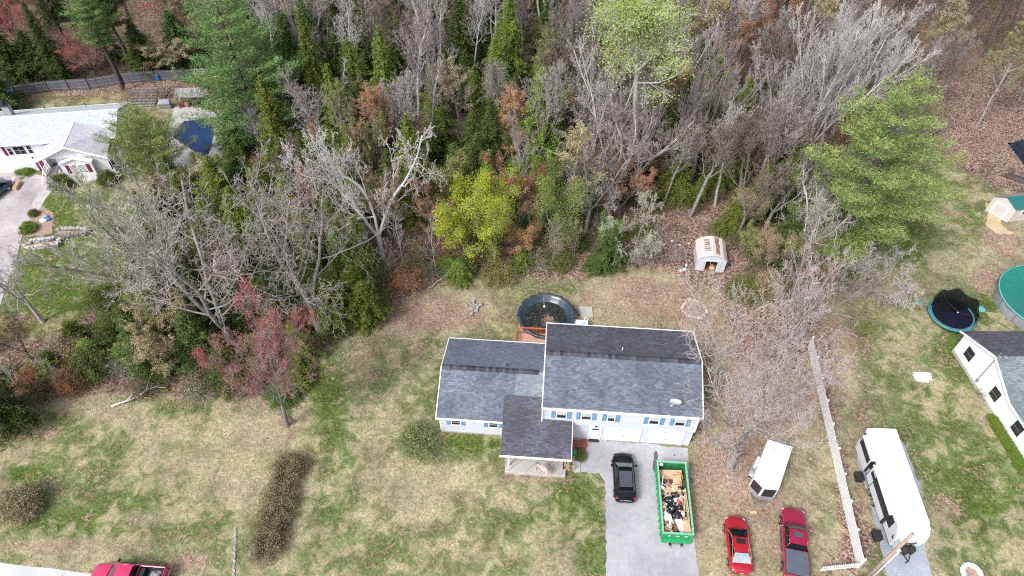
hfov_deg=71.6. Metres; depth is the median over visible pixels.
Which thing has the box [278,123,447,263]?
oak tree
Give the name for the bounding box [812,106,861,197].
budding tree
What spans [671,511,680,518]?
rubbish bag
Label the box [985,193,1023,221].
garden shed
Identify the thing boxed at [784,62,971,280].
pine tree
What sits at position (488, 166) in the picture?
conifer
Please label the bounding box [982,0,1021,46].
bare tree
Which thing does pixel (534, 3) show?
conifer
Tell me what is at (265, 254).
conifer
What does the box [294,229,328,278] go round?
conifer
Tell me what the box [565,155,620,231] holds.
bare tree
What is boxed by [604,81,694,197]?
bare tree
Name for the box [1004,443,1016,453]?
border plant
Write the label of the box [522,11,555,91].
conifer
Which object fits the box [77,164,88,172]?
window
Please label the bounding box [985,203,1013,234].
sand patch
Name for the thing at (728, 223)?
conifer
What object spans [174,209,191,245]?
conifer
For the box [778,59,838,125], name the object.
bare tree
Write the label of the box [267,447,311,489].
shrub
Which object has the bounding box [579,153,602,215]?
conifer
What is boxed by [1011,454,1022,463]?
border plant
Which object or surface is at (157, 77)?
barrel
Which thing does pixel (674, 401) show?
satellite dish
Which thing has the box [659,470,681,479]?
cardboard sheet
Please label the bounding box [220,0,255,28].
conifer
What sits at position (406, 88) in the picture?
bare tree
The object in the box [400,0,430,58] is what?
bare tree
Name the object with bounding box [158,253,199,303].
conifer
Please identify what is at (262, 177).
conifer
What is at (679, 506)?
rubbish bag
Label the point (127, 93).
shrub
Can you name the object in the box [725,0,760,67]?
budding tree
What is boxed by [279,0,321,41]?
bare tree
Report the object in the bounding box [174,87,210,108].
lean to
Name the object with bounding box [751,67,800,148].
bare tree
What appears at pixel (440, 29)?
bare tree
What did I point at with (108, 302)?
shrub
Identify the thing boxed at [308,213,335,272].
conifer
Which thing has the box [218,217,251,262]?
young tree
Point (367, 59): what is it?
conifer
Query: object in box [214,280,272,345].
conifer
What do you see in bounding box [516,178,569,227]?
conifer
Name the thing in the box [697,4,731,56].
conifer
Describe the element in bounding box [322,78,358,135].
budding tree
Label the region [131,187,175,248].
conifer
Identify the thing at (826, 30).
bare tree
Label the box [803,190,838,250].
bare tree
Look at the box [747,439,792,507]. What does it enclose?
cargo trailer
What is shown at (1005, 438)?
border plant
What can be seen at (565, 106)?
conifer
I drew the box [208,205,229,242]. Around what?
conifer
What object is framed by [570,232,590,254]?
conifer bush
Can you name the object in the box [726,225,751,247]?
shrub
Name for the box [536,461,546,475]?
porch flag
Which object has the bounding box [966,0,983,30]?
bare tree
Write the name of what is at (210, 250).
conifer
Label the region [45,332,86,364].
shrub
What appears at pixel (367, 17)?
bare tree
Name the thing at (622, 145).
bare tree
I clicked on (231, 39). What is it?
budding tree
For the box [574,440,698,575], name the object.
driveway
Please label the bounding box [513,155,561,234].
conifer
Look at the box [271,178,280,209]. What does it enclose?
conifer
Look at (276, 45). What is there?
conifer
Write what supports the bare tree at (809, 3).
on the ground
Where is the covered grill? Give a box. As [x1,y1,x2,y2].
[157,99,172,108]
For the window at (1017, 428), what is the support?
in the neighbour house at (991, 363)
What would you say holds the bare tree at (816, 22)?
on the ground
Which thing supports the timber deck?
on the ground
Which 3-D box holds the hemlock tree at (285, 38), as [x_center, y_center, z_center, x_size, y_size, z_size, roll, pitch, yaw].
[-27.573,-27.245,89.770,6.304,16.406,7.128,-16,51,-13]
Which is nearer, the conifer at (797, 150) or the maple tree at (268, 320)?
the maple tree at (268, 320)
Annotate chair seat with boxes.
[672,473,681,486]
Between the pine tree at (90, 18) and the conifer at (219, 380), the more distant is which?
the pine tree at (90, 18)
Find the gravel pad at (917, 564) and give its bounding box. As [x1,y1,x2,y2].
[856,440,931,575]
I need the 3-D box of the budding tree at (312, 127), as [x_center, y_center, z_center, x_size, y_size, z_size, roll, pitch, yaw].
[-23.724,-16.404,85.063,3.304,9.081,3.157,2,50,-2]
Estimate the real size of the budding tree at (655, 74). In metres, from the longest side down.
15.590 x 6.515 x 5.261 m
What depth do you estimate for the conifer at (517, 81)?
90.87 m
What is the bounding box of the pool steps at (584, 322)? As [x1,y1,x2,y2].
[574,317,587,324]
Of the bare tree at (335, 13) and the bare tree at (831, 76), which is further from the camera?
the bare tree at (335, 13)
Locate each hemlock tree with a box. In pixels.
[0,370,55,451]
[274,11,316,132]
[293,3,328,134]
[400,8,436,91]
[474,35,512,126]
[511,66,570,163]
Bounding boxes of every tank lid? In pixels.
[916,299,924,305]
[979,306,985,311]
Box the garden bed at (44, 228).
[25,206,53,236]
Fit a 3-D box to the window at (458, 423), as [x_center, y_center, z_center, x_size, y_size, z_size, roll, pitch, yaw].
[-5.054,12.073,63.829,0.890,0.990,0.049,3,49,3]
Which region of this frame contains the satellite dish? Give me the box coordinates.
[670,398,681,409]
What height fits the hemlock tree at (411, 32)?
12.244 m
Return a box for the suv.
[610,453,637,503]
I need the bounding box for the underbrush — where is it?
[0,0,1023,407]
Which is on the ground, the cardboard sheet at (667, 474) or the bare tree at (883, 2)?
the bare tree at (883, 2)
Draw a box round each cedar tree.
[335,39,372,114]
[364,76,403,139]
[492,0,530,102]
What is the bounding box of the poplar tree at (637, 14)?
[575,0,710,159]
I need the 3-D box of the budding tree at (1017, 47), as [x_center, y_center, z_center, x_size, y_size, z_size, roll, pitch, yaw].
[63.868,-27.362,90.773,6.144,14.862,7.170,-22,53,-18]
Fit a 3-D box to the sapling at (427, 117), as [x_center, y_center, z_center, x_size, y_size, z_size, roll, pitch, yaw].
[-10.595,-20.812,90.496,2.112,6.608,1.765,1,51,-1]
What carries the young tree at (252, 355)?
on the ground
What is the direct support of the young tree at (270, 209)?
on the ground
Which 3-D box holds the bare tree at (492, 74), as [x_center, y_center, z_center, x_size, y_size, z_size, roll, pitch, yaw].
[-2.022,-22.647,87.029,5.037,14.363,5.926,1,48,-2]
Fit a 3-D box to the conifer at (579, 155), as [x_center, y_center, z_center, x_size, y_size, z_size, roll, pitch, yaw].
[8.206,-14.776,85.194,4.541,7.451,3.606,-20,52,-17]
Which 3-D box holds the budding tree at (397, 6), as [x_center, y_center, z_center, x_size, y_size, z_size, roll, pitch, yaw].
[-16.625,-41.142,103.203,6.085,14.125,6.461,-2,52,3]
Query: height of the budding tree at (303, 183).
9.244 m
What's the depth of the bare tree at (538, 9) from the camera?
108.58 m
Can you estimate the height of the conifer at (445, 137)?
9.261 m
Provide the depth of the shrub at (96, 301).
74.13 m
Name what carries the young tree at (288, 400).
on the ground
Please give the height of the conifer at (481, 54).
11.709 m
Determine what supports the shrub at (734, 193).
on the ground
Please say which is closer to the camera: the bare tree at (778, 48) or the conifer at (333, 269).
the conifer at (333, 269)
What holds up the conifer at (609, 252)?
on the ground
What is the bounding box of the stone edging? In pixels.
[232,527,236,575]
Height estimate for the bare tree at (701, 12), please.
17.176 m
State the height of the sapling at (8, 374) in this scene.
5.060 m
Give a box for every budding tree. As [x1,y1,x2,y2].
[0,0,18,34]
[0,0,36,43]
[0,308,34,361]
[52,22,114,77]
[118,256,168,306]
[119,286,193,375]
[129,30,195,69]
[139,0,170,13]
[153,0,190,39]
[177,230,203,265]
[192,0,224,47]
[213,22,248,75]
[240,0,272,35]
[253,95,310,129]
[270,0,296,32]
[293,165,321,209]
[302,117,326,161]
[308,0,332,53]
[318,0,367,36]
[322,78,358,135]
[333,0,382,53]
[333,106,388,176]
[343,80,396,179]
[355,160,411,243]
[377,0,406,29]
[410,179,458,248]
[421,0,453,59]
[431,0,475,21]
[435,56,476,139]
[438,0,455,42]
[478,149,557,241]
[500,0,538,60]
[532,27,570,87]
[552,120,607,223]
[560,79,611,127]
[594,43,626,98]
[595,151,657,219]
[639,22,679,118]
[658,47,699,86]
[660,61,698,142]
[667,0,712,93]
[673,113,714,158]
[693,0,731,70]
[694,0,753,73]
[697,119,721,164]
[713,0,805,89]
[723,102,767,148]
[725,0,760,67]
[747,0,803,75]
[749,54,775,92]
[777,21,802,78]
[796,0,857,96]
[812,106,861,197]
[849,0,892,40]
[851,53,888,105]
[918,0,973,88]
[975,15,1023,126]
[1017,53,1023,101]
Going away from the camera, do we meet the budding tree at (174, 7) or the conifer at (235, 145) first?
the conifer at (235, 145)
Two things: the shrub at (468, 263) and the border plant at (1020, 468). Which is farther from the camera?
the shrub at (468, 263)
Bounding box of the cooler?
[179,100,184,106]
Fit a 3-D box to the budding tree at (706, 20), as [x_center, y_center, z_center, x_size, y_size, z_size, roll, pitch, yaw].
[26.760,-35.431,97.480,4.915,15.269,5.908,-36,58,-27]
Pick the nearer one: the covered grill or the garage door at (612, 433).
the garage door at (612, 433)
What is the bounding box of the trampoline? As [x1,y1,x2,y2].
[924,287,980,336]
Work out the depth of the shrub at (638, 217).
82.79 m
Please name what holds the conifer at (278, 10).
on the ground
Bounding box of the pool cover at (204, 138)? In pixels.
[173,119,213,155]
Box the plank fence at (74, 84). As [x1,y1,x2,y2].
[11,68,209,94]
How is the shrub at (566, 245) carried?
on the ground
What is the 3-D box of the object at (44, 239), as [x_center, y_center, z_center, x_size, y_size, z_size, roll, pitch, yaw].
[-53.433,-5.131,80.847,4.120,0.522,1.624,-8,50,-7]
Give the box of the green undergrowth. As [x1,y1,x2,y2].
[0,0,1022,404]
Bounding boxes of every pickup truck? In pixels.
[91,558,170,575]
[778,507,811,575]
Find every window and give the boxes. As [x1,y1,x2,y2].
[5,147,14,155]
[11,146,27,154]
[25,145,34,153]
[68,165,80,173]
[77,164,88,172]
[451,421,460,425]
[488,423,498,427]
[556,411,566,418]
[581,412,591,420]
[606,414,615,421]
[648,417,660,424]
[674,419,686,426]
[963,346,974,361]
[989,386,1001,401]
[1010,420,1023,436]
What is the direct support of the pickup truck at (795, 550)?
on the ground
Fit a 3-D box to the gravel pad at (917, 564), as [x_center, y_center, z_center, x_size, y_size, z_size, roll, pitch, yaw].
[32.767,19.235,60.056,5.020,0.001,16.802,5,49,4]
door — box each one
[588,427,601,441]
[605,427,641,442]
[647,430,684,445]
[699,261,704,270]
[989,201,1010,219]
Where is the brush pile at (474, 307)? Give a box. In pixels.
[465,299,490,314]
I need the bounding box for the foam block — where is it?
[663,509,672,521]
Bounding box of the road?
[0,563,90,575]
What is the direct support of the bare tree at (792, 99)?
on the ground
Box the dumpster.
[654,460,693,547]
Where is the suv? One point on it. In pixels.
(624, 486)
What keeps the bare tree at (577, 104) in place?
on the ground
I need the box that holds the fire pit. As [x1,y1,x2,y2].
[680,298,707,318]
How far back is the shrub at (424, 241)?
79.41 m
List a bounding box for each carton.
[664,486,671,492]
[671,484,679,494]
[683,520,691,532]
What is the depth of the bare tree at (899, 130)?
71.28 m
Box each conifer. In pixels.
[0,26,39,88]
[0,78,30,110]
[9,28,74,84]
[20,1,80,80]
[33,0,72,29]
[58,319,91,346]
[90,9,124,65]
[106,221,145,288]
[110,296,148,349]
[112,314,184,389]
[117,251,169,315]
[120,19,168,80]
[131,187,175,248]
[137,289,184,359]
[139,223,187,262]
[148,183,181,241]
[157,9,205,69]
[157,216,184,252]
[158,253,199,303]
[159,155,203,207]
[164,240,202,272]
[166,0,194,18]
[167,172,199,217]
[167,311,219,391]
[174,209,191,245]
[178,264,229,335]
[187,208,212,256]
[192,183,206,205]
[193,154,246,220]
[194,188,215,224]
[199,0,222,38]
[203,232,256,296]
[204,110,260,152]
[204,334,268,401]
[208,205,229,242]
[211,28,254,116]
[214,154,224,169]
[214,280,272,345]
[216,185,257,242]
[219,145,252,204]
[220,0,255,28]
[229,20,257,89]
[229,133,244,160]
[238,6,277,60]
[239,145,254,172]
[239,334,279,363]
[240,250,259,282]
[241,203,263,263]
[243,167,278,221]
[244,1,277,37]
[247,60,300,155]
[248,264,316,363]
[249,8,275,52]
[249,275,263,315]
[250,211,300,283]
[252,73,307,181]
[252,161,276,208]
[259,32,285,95]
[260,165,275,194]
[269,0,296,31]
[269,14,283,65]
[270,150,302,193]
[271,172,310,232]
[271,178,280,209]
[274,268,303,300]
[278,12,302,98]
[283,320,325,370]
[292,270,312,303]
[293,131,326,195]
[293,201,310,234]
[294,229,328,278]
[295,0,336,76]
[298,272,360,346]
[303,0,328,33]
[304,148,324,198]
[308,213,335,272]
[312,184,362,236]
[317,63,357,150]
[318,49,338,82]
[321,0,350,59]
[324,30,365,86]
[325,224,354,277]
[326,257,342,284]
[330,153,368,212]
[331,136,343,186]
[336,134,378,200]
[337,264,393,327]
[342,0,379,85]
[342,215,384,277]
[346,278,402,337]
[348,85,377,153]
[353,256,387,298]
[361,174,379,222]
[366,99,402,162]
[366,147,405,226]
[366,192,402,237]
[368,1,392,31]
[368,24,411,118]
[379,16,408,77]
[388,0,407,12]
[388,50,403,93]
[389,163,434,234]
[392,11,410,70]
[392,112,441,222]
[406,0,441,27]
[407,10,433,62]
[416,62,460,128]
[423,105,464,166]
[423,123,446,171]
[428,0,452,19]
[435,175,472,250]
[437,142,468,202]
[439,45,455,99]
[441,0,485,89]
[446,48,481,115]
[457,111,485,155]
[460,223,487,250]
[462,64,484,116]
[463,143,482,212]
[464,132,503,177]
[465,0,489,24]
[468,7,491,85]
[471,148,513,238]
[474,73,508,124]
[478,150,494,183]
[479,97,511,174]
[482,0,501,42]
[484,12,506,70]
[488,9,520,59]
[498,102,529,160]
[498,154,529,206]
[499,70,528,130]
[501,159,527,217]
[513,5,531,47]
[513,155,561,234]
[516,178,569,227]
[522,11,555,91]
[525,51,551,100]
[527,0,543,21]
[527,100,565,166]
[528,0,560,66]
[544,136,564,175]
[546,148,573,198]
[547,13,579,76]
[549,50,571,99]
[555,89,571,124]
[556,104,587,166]
[557,0,572,55]
[567,143,587,180]
[568,192,583,219]
[572,0,598,57]
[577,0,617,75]
[577,52,603,100]
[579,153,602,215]
[583,83,595,130]
[591,227,636,275]
[598,137,638,209]
[622,75,647,109]
[626,109,663,177]
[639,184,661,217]
[642,68,677,132]
[644,76,705,183]
[655,155,696,214]
[659,16,685,80]
[686,175,710,212]
[691,43,727,124]
[693,145,739,199]
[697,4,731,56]
[697,105,727,163]
[705,199,746,242]
[721,91,740,147]
[728,152,755,190]
[729,136,752,183]
[737,76,756,120]
[740,159,776,225]
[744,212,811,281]
[752,54,774,93]
[754,158,794,226]
[756,78,778,109]
[760,118,794,167]
[771,145,792,169]
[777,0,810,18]
[784,148,809,216]
[791,129,812,168]
[795,162,812,202]
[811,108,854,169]
[826,149,863,212]
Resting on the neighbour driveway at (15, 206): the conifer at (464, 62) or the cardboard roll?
the cardboard roll
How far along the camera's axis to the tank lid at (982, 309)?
74.65 m
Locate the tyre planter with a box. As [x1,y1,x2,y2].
[960,562,983,575]
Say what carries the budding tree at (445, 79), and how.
on the ground
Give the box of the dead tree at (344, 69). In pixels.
[340,56,349,111]
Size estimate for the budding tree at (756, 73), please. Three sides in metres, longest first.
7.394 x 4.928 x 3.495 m
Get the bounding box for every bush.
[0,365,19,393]
[34,359,62,386]
[37,350,61,364]
[65,336,108,362]
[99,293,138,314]
[108,341,133,372]
[279,362,315,397]
[420,217,435,240]
[432,252,457,276]
[443,259,474,290]
[509,247,535,274]
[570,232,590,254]
[580,249,627,277]
[618,227,630,244]
[853,300,888,337]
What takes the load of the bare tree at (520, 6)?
on the ground
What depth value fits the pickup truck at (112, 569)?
55.87 m
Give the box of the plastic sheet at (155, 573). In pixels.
[150,571,160,575]
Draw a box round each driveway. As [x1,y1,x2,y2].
[0,172,47,303]
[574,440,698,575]
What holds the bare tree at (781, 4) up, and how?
on the ground
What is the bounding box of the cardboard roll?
[12,180,21,190]
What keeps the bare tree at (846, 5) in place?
on the ground
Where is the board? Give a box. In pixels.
[674,518,683,532]
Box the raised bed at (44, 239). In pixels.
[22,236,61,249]
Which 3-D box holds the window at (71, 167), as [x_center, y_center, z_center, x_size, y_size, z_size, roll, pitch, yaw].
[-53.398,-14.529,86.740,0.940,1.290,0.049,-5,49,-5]
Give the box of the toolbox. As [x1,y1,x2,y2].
[138,568,147,575]
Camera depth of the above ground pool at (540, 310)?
73.35 m
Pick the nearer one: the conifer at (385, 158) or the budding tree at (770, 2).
the conifer at (385, 158)
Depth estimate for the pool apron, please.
96.43 m
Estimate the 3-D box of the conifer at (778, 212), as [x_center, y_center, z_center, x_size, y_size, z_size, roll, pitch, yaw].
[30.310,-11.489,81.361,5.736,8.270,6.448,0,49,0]
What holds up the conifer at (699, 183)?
on the ground
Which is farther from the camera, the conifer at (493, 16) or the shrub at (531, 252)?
the conifer at (493, 16)
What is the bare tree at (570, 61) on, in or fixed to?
on the ground
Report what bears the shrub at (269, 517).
on the ground
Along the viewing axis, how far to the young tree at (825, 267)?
73.15 m
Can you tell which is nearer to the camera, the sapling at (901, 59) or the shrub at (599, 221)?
the shrub at (599, 221)
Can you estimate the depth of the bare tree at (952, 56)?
84.58 m
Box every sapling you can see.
[0,362,20,389]
[31,357,68,392]
[106,363,135,390]
[123,1,134,26]
[347,73,361,104]
[379,238,399,273]
[387,209,408,259]
[420,214,441,269]
[421,108,433,127]
[547,221,563,267]
[570,227,583,260]
[882,43,914,93]
[980,143,999,173]
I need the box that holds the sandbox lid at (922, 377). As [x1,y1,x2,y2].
[912,367,932,382]
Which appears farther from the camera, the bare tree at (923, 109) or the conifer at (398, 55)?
the conifer at (398, 55)
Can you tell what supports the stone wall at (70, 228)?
on the ground
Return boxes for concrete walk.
[32,187,50,209]
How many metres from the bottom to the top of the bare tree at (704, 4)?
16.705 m
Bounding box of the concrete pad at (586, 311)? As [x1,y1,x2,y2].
[579,306,592,317]
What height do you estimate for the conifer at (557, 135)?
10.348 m
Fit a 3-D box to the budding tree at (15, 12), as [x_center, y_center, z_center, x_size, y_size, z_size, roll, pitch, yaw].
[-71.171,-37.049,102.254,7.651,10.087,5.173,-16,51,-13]
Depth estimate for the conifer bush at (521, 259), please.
77.55 m
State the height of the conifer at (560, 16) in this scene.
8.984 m
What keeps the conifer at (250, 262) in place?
on the ground
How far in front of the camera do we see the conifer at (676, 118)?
83.37 m
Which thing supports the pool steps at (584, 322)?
on the ground
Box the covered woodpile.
[1009,139,1023,163]
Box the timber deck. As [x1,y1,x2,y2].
[515,326,546,345]
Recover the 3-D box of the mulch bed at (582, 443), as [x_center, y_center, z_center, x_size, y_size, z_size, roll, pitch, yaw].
[5.963,14.543,64.097,1.850,0.001,1.980,0,49,0]
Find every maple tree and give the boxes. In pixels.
[187,273,318,426]
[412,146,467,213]
[431,168,494,261]
[465,161,525,263]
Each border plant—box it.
[985,413,998,424]
[987,416,1001,427]
[990,422,1002,429]
[993,425,1004,434]
[994,430,1009,439]
[995,428,1006,437]
[999,433,1011,442]
[1000,438,1011,447]
[1003,441,1014,450]
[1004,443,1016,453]
[1006,447,1019,456]
[1009,452,1021,460]
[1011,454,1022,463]
[1012,457,1023,465]
[1016,461,1023,471]
[1018,466,1023,474]
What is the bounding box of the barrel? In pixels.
[155,74,160,81]
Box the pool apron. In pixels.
[164,107,222,183]
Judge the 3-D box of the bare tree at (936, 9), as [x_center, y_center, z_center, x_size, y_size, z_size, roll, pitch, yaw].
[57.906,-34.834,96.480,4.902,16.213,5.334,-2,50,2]
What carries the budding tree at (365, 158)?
on the ground
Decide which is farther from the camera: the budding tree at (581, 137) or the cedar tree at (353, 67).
the cedar tree at (353, 67)
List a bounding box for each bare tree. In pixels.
[0,245,53,328]
[11,151,192,317]
[23,0,70,47]
[62,158,308,351]
[122,3,128,16]
[197,0,223,27]
[197,80,226,115]
[199,133,391,339]
[237,96,271,164]
[243,0,286,56]
[270,132,301,198]
[274,61,336,171]
[275,0,324,44]
[277,78,320,138]
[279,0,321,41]
[283,0,335,62]
[284,19,323,81]
[286,102,321,138]
[327,0,367,84]
[342,0,393,80]
[350,0,400,56]
[363,67,423,160]
[385,71,425,129]
[387,7,442,118]
[394,0,436,98]
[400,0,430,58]
[401,44,438,111]
[411,0,457,69]
[424,58,444,120]
[436,49,460,132]
[460,0,493,63]
[463,0,491,31]
[470,0,504,36]
[475,57,515,109]
[485,0,492,48]
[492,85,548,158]
[506,107,536,249]
[514,0,536,80]
[514,56,575,160]
[531,10,588,96]
[533,80,682,208]
[537,0,540,16]
[548,0,592,39]
[548,0,609,94]
[555,67,601,173]
[556,6,606,82]
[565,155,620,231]
[566,27,660,187]
[571,0,638,107]
[571,111,649,234]
[575,65,618,152]
[581,29,650,146]
[599,190,667,268]
[602,0,643,74]
[603,70,659,142]
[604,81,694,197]
[621,35,671,96]
[630,8,707,102]
[631,221,688,269]
[644,0,694,85]
[659,14,725,103]
[661,124,708,207]
[662,0,710,37]
[674,262,858,497]
[675,26,771,186]
[685,116,759,217]
[692,0,718,75]
[706,99,761,206]
[715,0,770,64]
[715,2,761,78]
[718,117,805,240]
[722,105,776,199]
[728,25,781,102]
[731,0,768,18]
[739,134,837,231]
[743,79,805,168]
[744,40,779,135]
[749,57,833,178]
[751,5,795,104]
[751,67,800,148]
[754,0,833,81]
[757,91,815,170]
[758,5,826,126]
[770,4,805,93]
[771,229,856,363]
[774,218,889,338]
[776,155,857,269]
[777,33,841,163]
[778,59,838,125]
[786,0,817,43]
[789,0,828,63]
[789,0,921,158]
[794,122,825,211]
[796,29,835,134]
[803,14,873,119]
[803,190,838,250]
[806,8,836,101]
[810,42,851,127]
[813,35,861,173]
[816,0,940,146]
[816,112,915,228]
[818,0,873,82]
[826,240,924,310]
[834,60,968,161]
[837,0,859,17]
[846,130,924,199]
[852,0,936,90]
[857,1,900,111]
[859,41,931,143]
[860,0,910,59]
[875,0,938,66]
[893,0,917,70]
[900,85,940,133]
[913,34,955,88]
[916,29,981,115]
[917,0,969,73]
[924,27,976,144]
[939,0,987,59]
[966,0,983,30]
[980,0,1023,57]
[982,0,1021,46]
[1006,1,1020,33]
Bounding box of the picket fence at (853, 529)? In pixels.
[807,336,866,570]
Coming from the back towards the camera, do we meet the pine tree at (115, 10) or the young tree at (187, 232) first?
the pine tree at (115, 10)
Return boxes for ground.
[0,0,1023,575]
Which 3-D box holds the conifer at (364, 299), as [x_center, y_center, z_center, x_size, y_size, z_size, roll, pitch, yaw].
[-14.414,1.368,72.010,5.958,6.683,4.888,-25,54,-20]
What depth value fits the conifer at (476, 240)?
79.62 m
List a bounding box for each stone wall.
[49,229,91,240]
[55,226,86,230]
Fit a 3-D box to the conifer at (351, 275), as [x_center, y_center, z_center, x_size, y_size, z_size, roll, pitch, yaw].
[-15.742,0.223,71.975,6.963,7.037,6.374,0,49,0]
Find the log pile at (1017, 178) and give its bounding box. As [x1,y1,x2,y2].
[1002,172,1023,182]
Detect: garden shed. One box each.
[693,236,727,271]
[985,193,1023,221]
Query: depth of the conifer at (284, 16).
91.50 m
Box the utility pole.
[865,532,914,575]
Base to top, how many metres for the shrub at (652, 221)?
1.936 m
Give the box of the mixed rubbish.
[660,479,688,532]
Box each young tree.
[148,175,181,209]
[167,148,206,194]
[183,226,219,259]
[193,239,248,298]
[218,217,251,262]
[232,334,273,376]
[252,194,279,220]
[259,378,305,419]
[268,197,318,259]
[300,124,352,181]
[318,198,364,249]
[340,176,369,216]
[501,217,542,253]
[525,151,589,247]
[597,210,624,241]
[602,125,624,155]
[604,97,623,131]
[649,151,675,179]
[701,62,743,103]
[728,182,774,223]
[738,218,765,251]
[750,219,800,269]
[798,234,843,285]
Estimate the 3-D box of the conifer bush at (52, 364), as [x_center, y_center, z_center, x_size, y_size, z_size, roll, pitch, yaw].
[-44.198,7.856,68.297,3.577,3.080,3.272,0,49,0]
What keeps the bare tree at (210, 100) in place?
on the ground
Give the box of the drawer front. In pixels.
[667,524,678,531]
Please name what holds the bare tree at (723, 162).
on the ground
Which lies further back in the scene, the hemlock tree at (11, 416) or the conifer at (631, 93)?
the conifer at (631, 93)
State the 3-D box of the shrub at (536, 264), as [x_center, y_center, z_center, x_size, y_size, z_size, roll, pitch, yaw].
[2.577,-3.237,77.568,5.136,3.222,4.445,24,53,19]
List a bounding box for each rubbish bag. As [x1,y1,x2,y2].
[664,496,673,504]
[667,505,676,511]
[671,491,679,497]
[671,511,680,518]
[677,504,682,509]
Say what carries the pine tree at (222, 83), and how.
on the ground
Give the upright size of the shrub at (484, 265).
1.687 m
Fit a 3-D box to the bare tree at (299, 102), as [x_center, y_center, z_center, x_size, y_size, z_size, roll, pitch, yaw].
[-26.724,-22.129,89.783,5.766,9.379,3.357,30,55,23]
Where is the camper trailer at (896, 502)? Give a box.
[853,428,930,563]
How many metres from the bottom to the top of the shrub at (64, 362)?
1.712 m
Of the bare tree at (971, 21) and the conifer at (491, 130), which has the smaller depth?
the conifer at (491, 130)
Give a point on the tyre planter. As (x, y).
(968, 569)
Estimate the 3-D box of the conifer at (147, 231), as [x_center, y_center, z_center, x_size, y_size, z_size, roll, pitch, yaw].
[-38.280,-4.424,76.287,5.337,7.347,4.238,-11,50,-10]
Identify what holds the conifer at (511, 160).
on the ground
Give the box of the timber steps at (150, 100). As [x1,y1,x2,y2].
[128,87,157,106]
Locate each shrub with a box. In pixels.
[0,478,53,530]
[10,363,45,394]
[14,167,35,179]
[16,220,38,234]
[20,371,57,408]
[25,340,63,365]
[27,208,39,217]
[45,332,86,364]
[47,172,73,191]
[48,363,85,399]
[55,357,71,379]
[61,339,116,388]
[79,276,128,320]
[89,309,119,337]
[89,314,120,349]
[94,167,118,187]
[94,346,120,374]
[98,354,130,382]
[100,286,120,313]
[117,84,141,101]
[127,376,156,403]
[133,83,159,109]
[151,80,181,101]
[174,374,216,412]
[178,367,200,390]
[179,365,216,400]
[242,520,292,572]
[249,500,296,535]
[257,476,303,515]
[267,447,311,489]
[306,188,326,229]
[367,257,392,288]
[372,275,383,290]
[376,259,397,285]
[385,263,425,298]
[391,415,443,466]
[397,256,422,278]
[401,225,424,245]
[402,245,434,274]
[403,236,431,255]
[406,233,439,257]
[419,260,440,284]
[420,219,460,254]
[455,251,480,280]
[477,257,520,291]
[478,256,500,278]
[515,244,540,265]
[517,245,555,278]
[531,235,553,255]
[540,218,576,253]
[542,245,575,276]
[571,207,592,220]
[572,447,588,462]
[589,211,617,236]
[628,218,658,246]
[631,205,659,224]
[631,210,650,228]
[720,270,769,312]
[725,185,742,201]
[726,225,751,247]
[732,228,764,260]
[751,266,788,304]
[760,265,780,275]
[770,279,797,305]
[788,271,809,291]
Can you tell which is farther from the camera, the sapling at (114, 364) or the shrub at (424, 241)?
the shrub at (424, 241)
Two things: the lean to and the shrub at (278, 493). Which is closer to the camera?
the shrub at (278, 493)
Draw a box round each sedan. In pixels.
[0,177,11,193]
[723,516,752,575]
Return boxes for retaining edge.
[209,128,222,182]
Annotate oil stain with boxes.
[653,451,657,471]
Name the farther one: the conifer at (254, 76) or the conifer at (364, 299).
the conifer at (254, 76)
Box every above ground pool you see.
[516,292,574,339]
[993,265,1023,329]
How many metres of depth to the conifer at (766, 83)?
99.41 m
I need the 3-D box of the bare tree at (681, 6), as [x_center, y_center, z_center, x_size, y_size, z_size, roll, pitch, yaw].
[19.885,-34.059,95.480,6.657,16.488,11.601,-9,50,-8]
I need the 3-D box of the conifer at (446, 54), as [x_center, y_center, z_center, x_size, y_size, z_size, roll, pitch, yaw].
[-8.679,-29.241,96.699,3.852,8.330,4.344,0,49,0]
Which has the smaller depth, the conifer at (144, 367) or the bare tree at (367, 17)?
the conifer at (144, 367)
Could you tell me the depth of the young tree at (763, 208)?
79.81 m
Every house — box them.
[0,100,136,189]
[435,322,703,477]
[952,331,1023,458]
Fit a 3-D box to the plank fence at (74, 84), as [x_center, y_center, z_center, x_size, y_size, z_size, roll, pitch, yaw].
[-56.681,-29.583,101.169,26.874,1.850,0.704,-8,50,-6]
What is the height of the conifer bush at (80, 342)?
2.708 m
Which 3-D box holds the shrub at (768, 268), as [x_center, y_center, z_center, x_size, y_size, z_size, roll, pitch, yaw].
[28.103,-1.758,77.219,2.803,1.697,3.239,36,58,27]
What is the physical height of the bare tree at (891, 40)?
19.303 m
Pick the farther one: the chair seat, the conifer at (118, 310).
the conifer at (118, 310)
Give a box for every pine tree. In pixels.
[59,0,125,91]
[78,0,134,71]
[91,98,195,184]
[169,0,312,151]
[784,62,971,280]
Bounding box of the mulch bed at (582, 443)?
[572,439,587,458]
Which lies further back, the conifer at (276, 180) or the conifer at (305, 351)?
the conifer at (276, 180)

